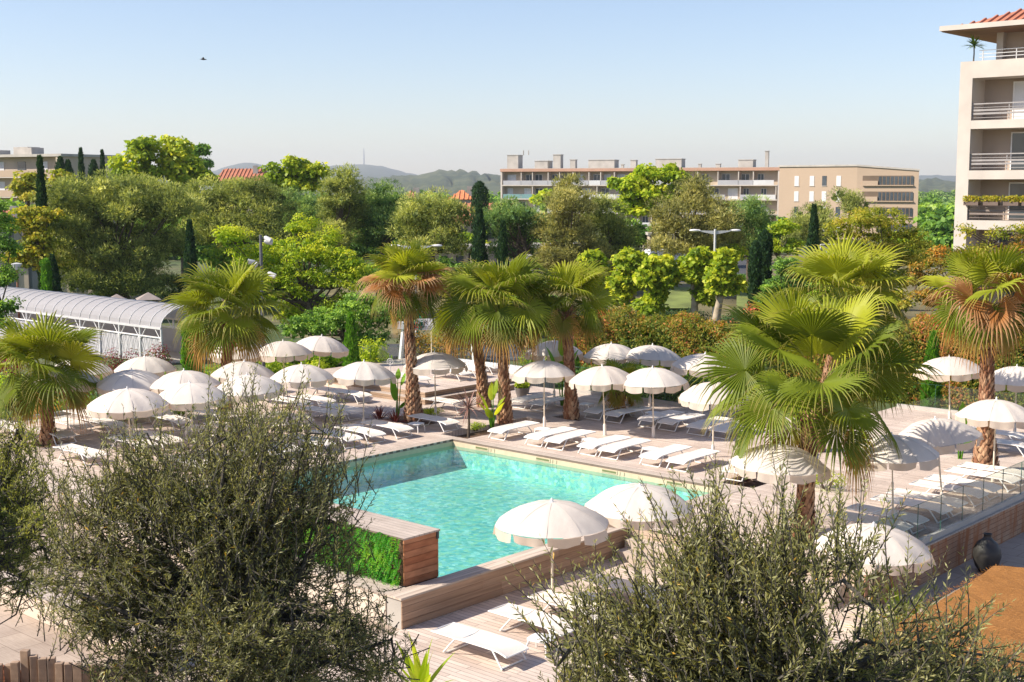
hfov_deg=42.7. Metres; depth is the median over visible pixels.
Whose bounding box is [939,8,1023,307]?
apartment tower
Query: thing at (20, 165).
window
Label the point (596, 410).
sun lounger
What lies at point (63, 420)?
sun lounger
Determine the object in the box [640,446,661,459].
side table
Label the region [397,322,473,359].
entrance arch
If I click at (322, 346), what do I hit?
beach parasol
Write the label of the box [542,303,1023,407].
photinia hedge
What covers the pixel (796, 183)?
window
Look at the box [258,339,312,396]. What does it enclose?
beach parasol
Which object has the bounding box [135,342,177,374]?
shrub
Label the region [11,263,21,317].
lamp post
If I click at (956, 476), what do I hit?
side table
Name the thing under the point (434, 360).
beach parasol
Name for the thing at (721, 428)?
sun lounger
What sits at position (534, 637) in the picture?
side table
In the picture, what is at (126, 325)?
arched walkway
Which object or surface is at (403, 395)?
platform step
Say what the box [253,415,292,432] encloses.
sun lounger
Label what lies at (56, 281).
cypress tree
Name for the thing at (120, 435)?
sun lounger
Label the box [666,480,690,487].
pool skimmer
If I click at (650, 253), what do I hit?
delivery van
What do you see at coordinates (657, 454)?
sun lounger
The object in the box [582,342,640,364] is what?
beach parasol
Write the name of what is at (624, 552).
deck step
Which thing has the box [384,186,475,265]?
pine tree
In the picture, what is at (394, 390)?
banana plant
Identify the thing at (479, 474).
pool water
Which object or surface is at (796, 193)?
window
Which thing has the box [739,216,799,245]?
leafy tree
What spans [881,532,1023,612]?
side terrace
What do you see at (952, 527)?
glass balustrade
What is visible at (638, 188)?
leafy tree
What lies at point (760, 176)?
window
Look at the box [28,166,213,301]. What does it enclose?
pine tree
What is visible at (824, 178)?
window
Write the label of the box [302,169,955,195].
wooded hills
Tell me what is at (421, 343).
shrub
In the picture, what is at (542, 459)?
pool skimmer
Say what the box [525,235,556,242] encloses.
leafy tree
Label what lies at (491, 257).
building
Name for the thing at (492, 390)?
banana plant
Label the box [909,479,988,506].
sun lounger
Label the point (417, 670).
agave
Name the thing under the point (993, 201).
flower box
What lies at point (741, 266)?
car park
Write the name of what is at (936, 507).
sun lounger
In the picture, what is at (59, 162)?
conifer tree
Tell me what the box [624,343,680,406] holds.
beach parasol
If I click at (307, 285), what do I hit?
leafy tree
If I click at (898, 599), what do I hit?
yucca
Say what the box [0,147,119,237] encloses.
cream apartment block
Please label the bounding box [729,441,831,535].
beach parasol
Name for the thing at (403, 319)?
bush
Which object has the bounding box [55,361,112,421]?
beach parasol
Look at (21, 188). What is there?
leafy tree
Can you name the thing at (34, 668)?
picket planter
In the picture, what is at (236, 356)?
beach parasol
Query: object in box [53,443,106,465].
sun lounger
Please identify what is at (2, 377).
shrub
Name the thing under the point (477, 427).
shrub
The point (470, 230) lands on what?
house
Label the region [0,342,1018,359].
road
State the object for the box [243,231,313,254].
leafy tree
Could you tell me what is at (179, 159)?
leafy tree
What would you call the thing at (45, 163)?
window
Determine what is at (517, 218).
pine tree
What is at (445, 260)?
bush
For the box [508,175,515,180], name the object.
window
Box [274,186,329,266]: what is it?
tree
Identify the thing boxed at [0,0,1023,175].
sky
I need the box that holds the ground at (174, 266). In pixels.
[0,192,1004,602]
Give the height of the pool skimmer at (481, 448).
0.110 m
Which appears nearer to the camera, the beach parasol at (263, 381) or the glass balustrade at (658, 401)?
the beach parasol at (263, 381)
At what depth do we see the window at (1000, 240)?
79.41 m
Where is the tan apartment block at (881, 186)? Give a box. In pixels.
[778,165,919,239]
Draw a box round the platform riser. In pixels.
[327,379,514,404]
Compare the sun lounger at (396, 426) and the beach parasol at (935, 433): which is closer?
the beach parasol at (935, 433)
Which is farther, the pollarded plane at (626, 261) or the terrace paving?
the pollarded plane at (626, 261)
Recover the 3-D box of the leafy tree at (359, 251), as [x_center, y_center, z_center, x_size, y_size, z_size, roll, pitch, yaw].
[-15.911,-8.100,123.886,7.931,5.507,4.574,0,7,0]
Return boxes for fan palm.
[0,310,111,445]
[158,257,290,420]
[353,237,455,421]
[424,260,520,407]
[434,251,559,424]
[510,258,625,419]
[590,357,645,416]
[685,281,944,539]
[769,229,919,452]
[916,243,1023,472]
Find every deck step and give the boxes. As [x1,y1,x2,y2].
[616,547,835,607]
[625,537,844,604]
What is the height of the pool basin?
0.750 m
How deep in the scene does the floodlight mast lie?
56.91 m
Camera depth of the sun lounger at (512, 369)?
56.31 m
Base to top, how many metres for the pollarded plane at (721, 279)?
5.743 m
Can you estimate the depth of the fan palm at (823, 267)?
40.36 m
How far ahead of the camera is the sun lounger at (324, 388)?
51.79 m
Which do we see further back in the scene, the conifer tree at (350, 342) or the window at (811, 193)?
the window at (811, 193)
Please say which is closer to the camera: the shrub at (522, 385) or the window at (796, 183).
the shrub at (522, 385)
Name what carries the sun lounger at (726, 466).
on the pool deck at (898, 423)
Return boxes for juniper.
[657,307,711,320]
[720,313,767,323]
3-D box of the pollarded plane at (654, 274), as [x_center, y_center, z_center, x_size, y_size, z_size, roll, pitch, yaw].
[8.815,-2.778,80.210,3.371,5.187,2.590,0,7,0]
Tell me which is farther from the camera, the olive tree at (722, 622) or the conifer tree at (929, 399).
the conifer tree at (929, 399)
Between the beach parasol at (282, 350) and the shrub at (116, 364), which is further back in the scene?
the shrub at (116, 364)
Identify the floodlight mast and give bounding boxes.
[248,235,276,366]
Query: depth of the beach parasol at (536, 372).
44.56 m
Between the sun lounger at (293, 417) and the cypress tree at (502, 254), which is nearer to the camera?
the sun lounger at (293, 417)
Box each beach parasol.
[34,366,100,438]
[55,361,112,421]
[86,386,170,464]
[96,368,159,435]
[114,354,176,421]
[149,368,219,441]
[157,380,228,439]
[210,347,266,363]
[210,359,274,423]
[216,373,284,440]
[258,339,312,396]
[270,362,334,432]
[296,334,348,393]
[333,360,396,426]
[402,350,467,415]
[493,498,609,609]
[511,358,574,426]
[525,339,582,396]
[569,364,628,435]
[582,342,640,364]
[584,483,694,577]
[620,365,689,437]
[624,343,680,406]
[670,352,735,417]
[678,382,747,456]
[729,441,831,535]
[815,522,935,620]
[843,432,939,519]
[898,416,983,504]
[913,355,979,418]
[955,397,1023,481]
[994,364,1023,431]
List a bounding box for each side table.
[407,422,424,431]
[525,633,556,657]
[534,427,551,435]
[575,591,599,603]
[578,402,593,408]
[581,437,596,449]
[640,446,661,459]
[645,411,660,421]
[944,475,963,485]
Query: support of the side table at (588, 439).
on the pool deck at (898, 423)
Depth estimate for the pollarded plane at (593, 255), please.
87.53 m
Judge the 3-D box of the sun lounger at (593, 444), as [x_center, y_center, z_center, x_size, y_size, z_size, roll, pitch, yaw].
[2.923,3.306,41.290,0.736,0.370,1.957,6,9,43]
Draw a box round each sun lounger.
[0,420,30,434]
[31,426,76,445]
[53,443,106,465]
[55,417,93,436]
[63,409,108,425]
[82,417,128,434]
[108,434,157,454]
[132,430,182,449]
[152,412,193,430]
[158,409,177,420]
[181,424,230,443]
[189,409,236,420]
[203,421,249,438]
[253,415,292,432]
[267,411,314,428]
[271,396,313,411]
[288,433,335,453]
[291,394,336,408]
[300,406,347,422]
[308,386,349,400]
[311,428,362,448]
[318,403,365,419]
[329,388,371,403]
[334,424,385,443]
[360,419,413,438]
[393,373,430,386]
[408,413,459,431]
[423,397,471,412]
[430,369,472,380]
[431,622,528,669]
[450,366,488,376]
[458,358,521,373]
[464,361,497,374]
[487,421,539,440]
[488,603,581,642]
[511,392,555,408]
[524,426,577,446]
[527,589,610,624]
[529,395,564,411]
[544,429,595,450]
[577,435,631,456]
[582,574,669,607]
[583,404,630,420]
[597,438,651,459]
[605,405,651,423]
[637,410,684,427]
[639,444,692,467]
[657,413,704,431]
[666,448,720,471]
[686,416,732,435]
[709,420,745,439]
[719,465,757,481]
[826,510,913,532]
[845,503,929,534]
[870,494,952,523]
[886,488,967,516]
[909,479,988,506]
[924,474,1001,500]
[944,466,1020,491]
[957,462,1023,486]
[971,426,1023,446]
[995,438,1023,456]
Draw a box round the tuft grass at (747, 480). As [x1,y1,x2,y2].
[731,474,757,483]
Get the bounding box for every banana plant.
[390,368,405,420]
[477,378,505,428]
[545,338,578,405]
[950,402,976,458]
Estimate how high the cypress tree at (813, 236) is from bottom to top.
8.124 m
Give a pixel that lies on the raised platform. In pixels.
(448, 381)
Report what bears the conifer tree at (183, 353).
on the ground at (174, 266)
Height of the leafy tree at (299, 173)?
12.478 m
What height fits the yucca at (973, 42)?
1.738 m
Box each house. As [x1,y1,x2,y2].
[2,206,33,243]
[216,166,273,225]
[406,188,418,206]
[448,186,472,202]
[456,199,515,241]
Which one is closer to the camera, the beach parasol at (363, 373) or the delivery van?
the beach parasol at (363, 373)
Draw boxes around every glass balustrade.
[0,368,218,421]
[370,345,469,363]
[563,366,797,420]
[876,461,1023,565]
[897,383,1018,413]
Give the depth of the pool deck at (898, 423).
42.45 m
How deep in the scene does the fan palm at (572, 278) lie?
46.42 m
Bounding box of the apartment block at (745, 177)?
[500,150,779,228]
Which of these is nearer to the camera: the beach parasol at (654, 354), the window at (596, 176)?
the beach parasol at (654, 354)
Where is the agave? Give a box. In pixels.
[395,632,454,681]
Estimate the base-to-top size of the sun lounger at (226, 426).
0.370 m
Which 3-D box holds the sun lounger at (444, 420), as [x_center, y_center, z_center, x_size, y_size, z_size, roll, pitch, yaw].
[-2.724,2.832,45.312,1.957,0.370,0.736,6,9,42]
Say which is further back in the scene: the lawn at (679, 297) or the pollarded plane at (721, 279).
the lawn at (679, 297)
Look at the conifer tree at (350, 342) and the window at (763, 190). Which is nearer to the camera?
the conifer tree at (350, 342)
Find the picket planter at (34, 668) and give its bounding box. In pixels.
[0,649,149,681]
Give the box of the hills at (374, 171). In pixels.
[158,163,955,190]
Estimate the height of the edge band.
0.245 m
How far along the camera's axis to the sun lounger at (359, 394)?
50.92 m
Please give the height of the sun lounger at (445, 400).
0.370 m
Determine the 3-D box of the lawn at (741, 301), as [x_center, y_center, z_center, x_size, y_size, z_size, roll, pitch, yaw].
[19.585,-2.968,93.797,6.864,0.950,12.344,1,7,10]
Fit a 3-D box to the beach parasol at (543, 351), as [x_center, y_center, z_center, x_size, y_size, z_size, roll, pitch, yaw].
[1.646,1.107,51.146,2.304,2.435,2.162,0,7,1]
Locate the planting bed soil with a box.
[40,419,813,543]
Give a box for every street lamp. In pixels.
[391,244,441,337]
[689,229,740,316]
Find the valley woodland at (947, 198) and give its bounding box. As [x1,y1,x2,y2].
[917,189,954,233]
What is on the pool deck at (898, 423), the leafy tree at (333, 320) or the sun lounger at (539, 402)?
the sun lounger at (539, 402)
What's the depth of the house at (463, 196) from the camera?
190.25 m
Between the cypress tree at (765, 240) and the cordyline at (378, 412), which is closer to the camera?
the cordyline at (378, 412)
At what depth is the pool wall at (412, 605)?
28.49 m
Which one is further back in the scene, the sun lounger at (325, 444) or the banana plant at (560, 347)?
the banana plant at (560, 347)
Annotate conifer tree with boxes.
[39,257,52,320]
[54,156,67,238]
[62,159,77,244]
[86,159,99,193]
[179,319,203,372]
[342,312,361,365]
[573,340,580,374]
[919,330,942,407]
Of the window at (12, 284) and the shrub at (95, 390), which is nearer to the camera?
the shrub at (95, 390)
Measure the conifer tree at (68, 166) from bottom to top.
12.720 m
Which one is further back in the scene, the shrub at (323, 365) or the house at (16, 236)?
the house at (16, 236)
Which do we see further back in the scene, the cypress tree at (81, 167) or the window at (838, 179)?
the window at (838, 179)
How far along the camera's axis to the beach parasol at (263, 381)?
41.15 m
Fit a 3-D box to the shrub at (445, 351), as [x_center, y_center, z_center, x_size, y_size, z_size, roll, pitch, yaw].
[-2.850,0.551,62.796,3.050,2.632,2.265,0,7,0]
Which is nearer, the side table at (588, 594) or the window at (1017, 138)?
the side table at (588, 594)
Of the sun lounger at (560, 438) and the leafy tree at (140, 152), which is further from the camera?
the leafy tree at (140, 152)
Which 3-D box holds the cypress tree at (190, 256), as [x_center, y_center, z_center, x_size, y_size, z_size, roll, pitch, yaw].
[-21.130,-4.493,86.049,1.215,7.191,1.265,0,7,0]
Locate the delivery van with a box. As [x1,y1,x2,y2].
[644,249,684,263]
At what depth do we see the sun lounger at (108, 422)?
44.50 m
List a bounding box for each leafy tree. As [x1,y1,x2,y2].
[0,199,25,329]
[0,204,75,271]
[4,168,76,238]
[105,135,177,239]
[142,134,220,275]
[163,215,222,264]
[191,142,214,187]
[200,244,263,310]
[209,212,374,356]
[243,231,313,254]
[257,153,330,261]
[276,290,398,348]
[306,228,384,265]
[345,262,420,297]
[457,231,489,253]
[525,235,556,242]
[528,188,552,240]
[605,162,691,236]
[626,218,655,250]
[725,218,806,292]
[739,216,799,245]
[752,256,820,306]
[819,205,935,287]
[884,231,936,289]
[905,234,1023,352]
[919,202,944,250]
[952,221,1023,298]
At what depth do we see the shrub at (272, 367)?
58.23 m
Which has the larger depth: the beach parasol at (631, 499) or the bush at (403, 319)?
the bush at (403, 319)
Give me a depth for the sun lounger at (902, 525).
31.42 m
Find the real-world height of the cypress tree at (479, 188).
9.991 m
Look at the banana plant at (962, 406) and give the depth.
40.21 m
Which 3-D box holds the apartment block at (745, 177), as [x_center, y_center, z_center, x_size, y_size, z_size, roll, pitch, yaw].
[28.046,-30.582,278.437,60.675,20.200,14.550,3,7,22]
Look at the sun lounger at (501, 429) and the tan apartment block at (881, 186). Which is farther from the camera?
the tan apartment block at (881, 186)
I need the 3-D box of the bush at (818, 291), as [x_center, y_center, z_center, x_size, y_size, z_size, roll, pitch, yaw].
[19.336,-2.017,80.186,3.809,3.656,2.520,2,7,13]
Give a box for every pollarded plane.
[576,248,611,292]
[604,246,648,315]
[629,253,681,318]
[674,246,715,320]
[702,246,749,323]
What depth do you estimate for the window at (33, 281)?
104.37 m
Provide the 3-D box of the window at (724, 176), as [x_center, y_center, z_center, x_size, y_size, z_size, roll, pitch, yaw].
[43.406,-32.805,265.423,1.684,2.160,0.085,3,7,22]
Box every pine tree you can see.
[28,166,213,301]
[178,174,302,303]
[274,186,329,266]
[307,161,373,278]
[350,177,419,257]
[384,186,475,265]
[482,194,555,259]
[527,172,618,272]
[576,189,643,274]
[642,170,755,257]
[724,193,775,280]
[780,199,838,250]
[825,186,876,236]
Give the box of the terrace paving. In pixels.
[0,511,400,681]
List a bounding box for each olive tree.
[0,400,72,626]
[14,354,429,681]
[502,434,1023,681]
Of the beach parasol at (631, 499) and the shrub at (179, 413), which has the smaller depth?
the beach parasol at (631, 499)
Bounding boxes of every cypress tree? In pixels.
[35,154,51,289]
[49,253,62,291]
[78,147,86,244]
[99,149,105,174]
[183,218,198,293]
[470,180,490,240]
[470,203,488,302]
[495,219,509,294]
[747,240,762,313]
[758,229,773,308]
[806,203,819,279]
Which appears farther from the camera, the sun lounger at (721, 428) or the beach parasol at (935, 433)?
the sun lounger at (721, 428)
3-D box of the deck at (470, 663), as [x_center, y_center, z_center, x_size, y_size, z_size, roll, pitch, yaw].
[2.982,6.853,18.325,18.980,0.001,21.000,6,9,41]
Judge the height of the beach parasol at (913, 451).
2.435 m
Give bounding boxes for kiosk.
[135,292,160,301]
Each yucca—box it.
[848,577,943,631]
[962,35,985,60]
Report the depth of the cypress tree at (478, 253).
89.50 m
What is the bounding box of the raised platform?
[310,358,553,392]
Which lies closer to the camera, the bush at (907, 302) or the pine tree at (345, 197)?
the bush at (907, 302)
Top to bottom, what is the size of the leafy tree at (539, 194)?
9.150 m
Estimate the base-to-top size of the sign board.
0.529 m
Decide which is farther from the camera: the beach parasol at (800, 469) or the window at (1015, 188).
the window at (1015, 188)
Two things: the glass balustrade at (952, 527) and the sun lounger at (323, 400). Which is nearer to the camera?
the glass balustrade at (952, 527)
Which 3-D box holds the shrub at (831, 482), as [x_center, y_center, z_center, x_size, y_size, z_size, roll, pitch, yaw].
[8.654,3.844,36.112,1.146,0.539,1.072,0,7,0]
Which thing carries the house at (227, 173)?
on the ground at (174, 266)
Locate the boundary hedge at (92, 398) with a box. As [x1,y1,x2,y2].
[0,370,219,418]
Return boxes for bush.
[89,291,120,296]
[160,274,184,300]
[270,251,319,281]
[279,290,329,311]
[381,301,433,343]
[435,253,470,274]
[800,282,846,305]
[838,283,918,311]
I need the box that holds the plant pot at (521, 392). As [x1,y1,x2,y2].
[514,387,528,396]
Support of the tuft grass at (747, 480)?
on the pool deck at (898, 423)
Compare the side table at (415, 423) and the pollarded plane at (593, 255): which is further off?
the pollarded plane at (593, 255)
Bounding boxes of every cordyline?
[365,406,391,418]
[384,407,409,423]
[450,387,487,437]
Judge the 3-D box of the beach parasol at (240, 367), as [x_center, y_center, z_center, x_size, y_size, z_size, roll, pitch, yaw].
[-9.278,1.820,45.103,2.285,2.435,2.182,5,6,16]
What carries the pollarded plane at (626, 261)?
on the ground at (174, 266)
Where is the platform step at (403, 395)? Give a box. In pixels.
[364,383,514,399]
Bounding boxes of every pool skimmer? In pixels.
[475,446,494,451]
[535,456,556,463]
[601,468,623,475]
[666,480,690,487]
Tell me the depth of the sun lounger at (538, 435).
42.52 m
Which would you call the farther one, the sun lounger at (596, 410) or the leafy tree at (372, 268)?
the leafy tree at (372, 268)
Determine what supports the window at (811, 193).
in the tan apartment block at (881, 186)
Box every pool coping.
[260,436,746,489]
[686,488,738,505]
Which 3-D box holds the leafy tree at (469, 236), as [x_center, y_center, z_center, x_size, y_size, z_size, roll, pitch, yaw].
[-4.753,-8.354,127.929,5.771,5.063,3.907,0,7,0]
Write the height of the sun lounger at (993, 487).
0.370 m
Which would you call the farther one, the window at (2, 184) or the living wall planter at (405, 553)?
the window at (2, 184)
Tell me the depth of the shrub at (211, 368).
57.27 m
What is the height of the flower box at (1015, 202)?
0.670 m
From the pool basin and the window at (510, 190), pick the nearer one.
the pool basin
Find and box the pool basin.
[182,449,701,577]
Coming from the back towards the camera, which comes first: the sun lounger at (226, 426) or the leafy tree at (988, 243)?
the leafy tree at (988, 243)
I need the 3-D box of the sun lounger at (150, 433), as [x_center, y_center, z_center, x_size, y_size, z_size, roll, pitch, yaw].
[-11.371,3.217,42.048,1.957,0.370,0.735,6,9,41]
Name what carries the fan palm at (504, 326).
on the planting bed soil
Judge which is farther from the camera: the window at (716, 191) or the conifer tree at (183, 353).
the window at (716, 191)
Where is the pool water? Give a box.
[334,446,670,545]
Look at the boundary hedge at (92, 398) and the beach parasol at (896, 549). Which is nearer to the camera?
the beach parasol at (896, 549)
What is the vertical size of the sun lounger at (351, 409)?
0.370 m
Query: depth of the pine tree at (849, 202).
138.88 m
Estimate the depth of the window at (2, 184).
201.66 m
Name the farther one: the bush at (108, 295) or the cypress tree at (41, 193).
the bush at (108, 295)
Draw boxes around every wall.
[0,570,176,665]
[16,476,404,624]
[385,520,628,628]
[859,498,1023,607]
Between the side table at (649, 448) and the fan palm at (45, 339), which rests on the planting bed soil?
the fan palm at (45, 339)
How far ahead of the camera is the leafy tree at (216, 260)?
95.41 m
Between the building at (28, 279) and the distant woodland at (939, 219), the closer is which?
the building at (28, 279)
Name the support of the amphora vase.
on the side terrace
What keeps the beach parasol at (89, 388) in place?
on the pool deck at (898, 423)
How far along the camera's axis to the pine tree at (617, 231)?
100.16 m
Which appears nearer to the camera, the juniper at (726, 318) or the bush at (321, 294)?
the juniper at (726, 318)
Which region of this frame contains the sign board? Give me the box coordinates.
[417,319,432,329]
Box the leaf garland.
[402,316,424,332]
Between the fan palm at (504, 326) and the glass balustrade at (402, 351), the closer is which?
the fan palm at (504, 326)
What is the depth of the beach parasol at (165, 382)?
42.22 m
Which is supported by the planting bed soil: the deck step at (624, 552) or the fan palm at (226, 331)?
the fan palm at (226, 331)
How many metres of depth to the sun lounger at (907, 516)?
32.00 m
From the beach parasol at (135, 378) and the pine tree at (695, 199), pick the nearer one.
the beach parasol at (135, 378)
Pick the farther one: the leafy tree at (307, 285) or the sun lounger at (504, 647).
the leafy tree at (307, 285)
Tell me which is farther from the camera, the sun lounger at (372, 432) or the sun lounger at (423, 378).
the sun lounger at (423, 378)
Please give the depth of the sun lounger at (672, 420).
45.20 m
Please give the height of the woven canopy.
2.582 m
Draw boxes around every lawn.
[662,287,690,307]
[736,287,828,312]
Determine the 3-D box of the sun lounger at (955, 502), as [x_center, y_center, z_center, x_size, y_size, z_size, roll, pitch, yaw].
[10.714,4.181,33.867,1.957,0.370,0.735,6,9,41]
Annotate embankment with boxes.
[284,254,951,337]
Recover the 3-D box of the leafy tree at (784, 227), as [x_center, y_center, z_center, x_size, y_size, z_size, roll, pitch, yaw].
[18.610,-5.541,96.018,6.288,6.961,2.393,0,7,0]
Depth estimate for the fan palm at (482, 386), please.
48.86 m
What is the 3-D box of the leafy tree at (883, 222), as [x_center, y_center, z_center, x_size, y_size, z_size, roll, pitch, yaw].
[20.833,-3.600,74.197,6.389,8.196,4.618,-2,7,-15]
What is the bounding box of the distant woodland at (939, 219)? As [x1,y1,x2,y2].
[0,189,954,259]
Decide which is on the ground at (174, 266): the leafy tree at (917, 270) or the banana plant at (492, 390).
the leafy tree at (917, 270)
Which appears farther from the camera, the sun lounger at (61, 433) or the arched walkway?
the arched walkway
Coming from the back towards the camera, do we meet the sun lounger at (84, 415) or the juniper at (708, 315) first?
the juniper at (708, 315)
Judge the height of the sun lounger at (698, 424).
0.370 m
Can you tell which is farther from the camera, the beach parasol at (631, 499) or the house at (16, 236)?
the house at (16, 236)
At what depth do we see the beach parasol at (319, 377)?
43.57 m
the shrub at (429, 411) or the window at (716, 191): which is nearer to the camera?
the shrub at (429, 411)
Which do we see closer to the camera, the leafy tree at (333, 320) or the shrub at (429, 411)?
the shrub at (429, 411)
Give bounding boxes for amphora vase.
[972,532,1001,572]
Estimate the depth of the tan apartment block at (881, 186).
230.91 m
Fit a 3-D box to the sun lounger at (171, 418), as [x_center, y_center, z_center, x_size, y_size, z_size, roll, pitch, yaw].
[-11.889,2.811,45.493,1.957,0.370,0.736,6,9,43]
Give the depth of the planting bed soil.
44.76 m
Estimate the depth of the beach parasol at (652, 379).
42.69 m
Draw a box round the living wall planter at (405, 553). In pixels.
[190,480,439,587]
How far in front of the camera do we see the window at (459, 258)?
120.18 m
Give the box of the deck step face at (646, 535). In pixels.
[629,530,855,602]
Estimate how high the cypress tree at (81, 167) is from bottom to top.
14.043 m
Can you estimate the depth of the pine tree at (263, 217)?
102.20 m
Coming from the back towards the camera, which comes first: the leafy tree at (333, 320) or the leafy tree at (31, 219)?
the leafy tree at (31, 219)
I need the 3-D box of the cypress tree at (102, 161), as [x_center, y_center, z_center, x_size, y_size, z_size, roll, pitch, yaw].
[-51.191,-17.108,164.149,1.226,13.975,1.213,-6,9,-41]
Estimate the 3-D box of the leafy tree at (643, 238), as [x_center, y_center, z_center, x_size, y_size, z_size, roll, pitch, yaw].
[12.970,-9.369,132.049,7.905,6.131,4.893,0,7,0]
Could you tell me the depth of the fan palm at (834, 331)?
29.92 m
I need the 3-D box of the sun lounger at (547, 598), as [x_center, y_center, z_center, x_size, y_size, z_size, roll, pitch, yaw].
[1.239,5.617,27.228,1.957,0.370,0.735,6,9,43]
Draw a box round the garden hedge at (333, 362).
[254,339,398,382]
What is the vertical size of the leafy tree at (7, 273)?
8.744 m
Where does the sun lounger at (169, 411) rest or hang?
on the pool deck at (898, 423)
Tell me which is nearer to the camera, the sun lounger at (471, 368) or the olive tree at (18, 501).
the olive tree at (18, 501)
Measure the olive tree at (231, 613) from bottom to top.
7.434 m
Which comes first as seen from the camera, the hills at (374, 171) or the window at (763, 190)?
the window at (763, 190)
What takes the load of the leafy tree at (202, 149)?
on the ground at (174, 266)
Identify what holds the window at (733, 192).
in the apartment block at (745, 177)
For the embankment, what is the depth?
93.00 m
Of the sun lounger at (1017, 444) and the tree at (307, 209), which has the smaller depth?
the sun lounger at (1017, 444)
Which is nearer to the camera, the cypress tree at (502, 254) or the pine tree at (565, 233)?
the cypress tree at (502, 254)
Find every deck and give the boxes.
[0,382,1023,597]
[265,556,1023,681]
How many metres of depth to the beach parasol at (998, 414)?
36.30 m
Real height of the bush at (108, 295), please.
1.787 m
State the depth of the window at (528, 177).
281.83 m
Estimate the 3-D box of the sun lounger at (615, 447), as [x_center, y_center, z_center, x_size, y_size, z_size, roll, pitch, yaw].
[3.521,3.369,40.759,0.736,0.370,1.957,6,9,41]
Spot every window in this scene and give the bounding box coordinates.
[0,162,3,169]
[0,182,4,189]
[7,261,16,286]
[17,162,25,169]
[28,262,38,289]
[43,161,47,169]
[456,256,463,263]
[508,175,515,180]
[508,188,512,193]
[524,188,530,193]
[526,175,531,180]
[535,175,541,180]
[594,174,599,179]
[601,188,608,193]
[604,174,610,179]
[642,216,648,222]
[712,188,718,194]
[722,174,729,179]
[728,188,737,198]
[742,174,749,179]
[743,188,748,194]
[758,174,763,179]
[761,188,766,194]
[793,191,798,201]
[794,176,798,185]
[809,191,813,201]
[810,176,813,185]
[822,176,826,185]
[822,191,825,201]
[835,207,839,216]
[836,176,840,185]
[998,232,1023,253]
[1004,290,1015,301]
[1007,182,1023,219]
[1010,132,1023,169]
[1012,81,1023,118]
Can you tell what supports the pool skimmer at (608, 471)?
attached to the edge band
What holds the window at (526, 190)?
in the apartment block at (745, 177)
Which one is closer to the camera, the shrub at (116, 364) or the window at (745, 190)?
the shrub at (116, 364)
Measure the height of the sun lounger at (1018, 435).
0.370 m
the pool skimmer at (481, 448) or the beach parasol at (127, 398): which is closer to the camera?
the beach parasol at (127, 398)
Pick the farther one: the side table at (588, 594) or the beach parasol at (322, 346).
the beach parasol at (322, 346)
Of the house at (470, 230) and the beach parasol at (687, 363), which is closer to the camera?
the beach parasol at (687, 363)
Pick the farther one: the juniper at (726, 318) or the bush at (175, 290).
the bush at (175, 290)
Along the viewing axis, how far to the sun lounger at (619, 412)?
46.69 m
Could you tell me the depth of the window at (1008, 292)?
79.69 m
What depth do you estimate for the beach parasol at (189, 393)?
39.41 m
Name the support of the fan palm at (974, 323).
on the planting bed soil
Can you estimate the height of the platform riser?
0.435 m
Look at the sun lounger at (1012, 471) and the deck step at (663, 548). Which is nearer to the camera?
the deck step at (663, 548)
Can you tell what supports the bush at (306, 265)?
on the ground at (174, 266)
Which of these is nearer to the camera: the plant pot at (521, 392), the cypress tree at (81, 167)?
the plant pot at (521, 392)
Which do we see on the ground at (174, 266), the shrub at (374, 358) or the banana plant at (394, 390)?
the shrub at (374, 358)
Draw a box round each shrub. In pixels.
[0,356,31,378]
[0,366,22,390]
[88,369,113,395]
[101,347,138,372]
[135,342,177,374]
[168,403,197,416]
[202,363,220,374]
[258,358,292,372]
[302,357,329,368]
[358,336,389,362]
[396,329,440,355]
[422,332,471,359]
[423,407,444,414]
[470,421,485,430]
[514,382,530,388]
[518,346,546,365]
[730,302,760,322]
[815,472,845,490]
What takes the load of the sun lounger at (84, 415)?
on the pool deck at (898, 423)
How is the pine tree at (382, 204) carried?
on the ground at (174, 266)
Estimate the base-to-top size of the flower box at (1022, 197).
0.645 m
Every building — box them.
[0,247,151,299]
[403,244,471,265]
[485,243,580,264]
[643,232,684,250]
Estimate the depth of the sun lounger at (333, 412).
46.81 m
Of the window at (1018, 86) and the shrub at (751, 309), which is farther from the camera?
the window at (1018, 86)
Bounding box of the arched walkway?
[0,286,214,363]
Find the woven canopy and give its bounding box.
[856,563,1023,674]
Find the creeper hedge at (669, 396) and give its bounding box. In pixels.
[575,363,849,423]
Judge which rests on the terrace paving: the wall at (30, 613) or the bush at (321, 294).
the wall at (30, 613)
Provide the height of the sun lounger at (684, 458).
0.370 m
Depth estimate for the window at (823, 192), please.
234.22 m
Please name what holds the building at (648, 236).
on the ground at (174, 266)
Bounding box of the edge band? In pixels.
[266,441,720,494]
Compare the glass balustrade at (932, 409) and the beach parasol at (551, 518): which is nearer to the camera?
the beach parasol at (551, 518)
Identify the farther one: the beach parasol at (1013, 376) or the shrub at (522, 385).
the shrub at (522, 385)
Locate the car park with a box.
[680,259,745,281]
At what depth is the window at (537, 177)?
280.97 m
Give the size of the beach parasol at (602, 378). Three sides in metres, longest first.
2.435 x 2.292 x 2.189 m
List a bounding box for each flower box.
[962,195,980,204]
[981,195,1000,205]
[1001,195,1021,205]
[1019,195,1023,205]
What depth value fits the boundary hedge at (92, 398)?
49.50 m
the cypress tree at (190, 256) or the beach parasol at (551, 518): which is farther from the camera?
the cypress tree at (190, 256)
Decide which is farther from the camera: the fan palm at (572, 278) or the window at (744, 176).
the window at (744, 176)
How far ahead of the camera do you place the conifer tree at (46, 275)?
81.88 m

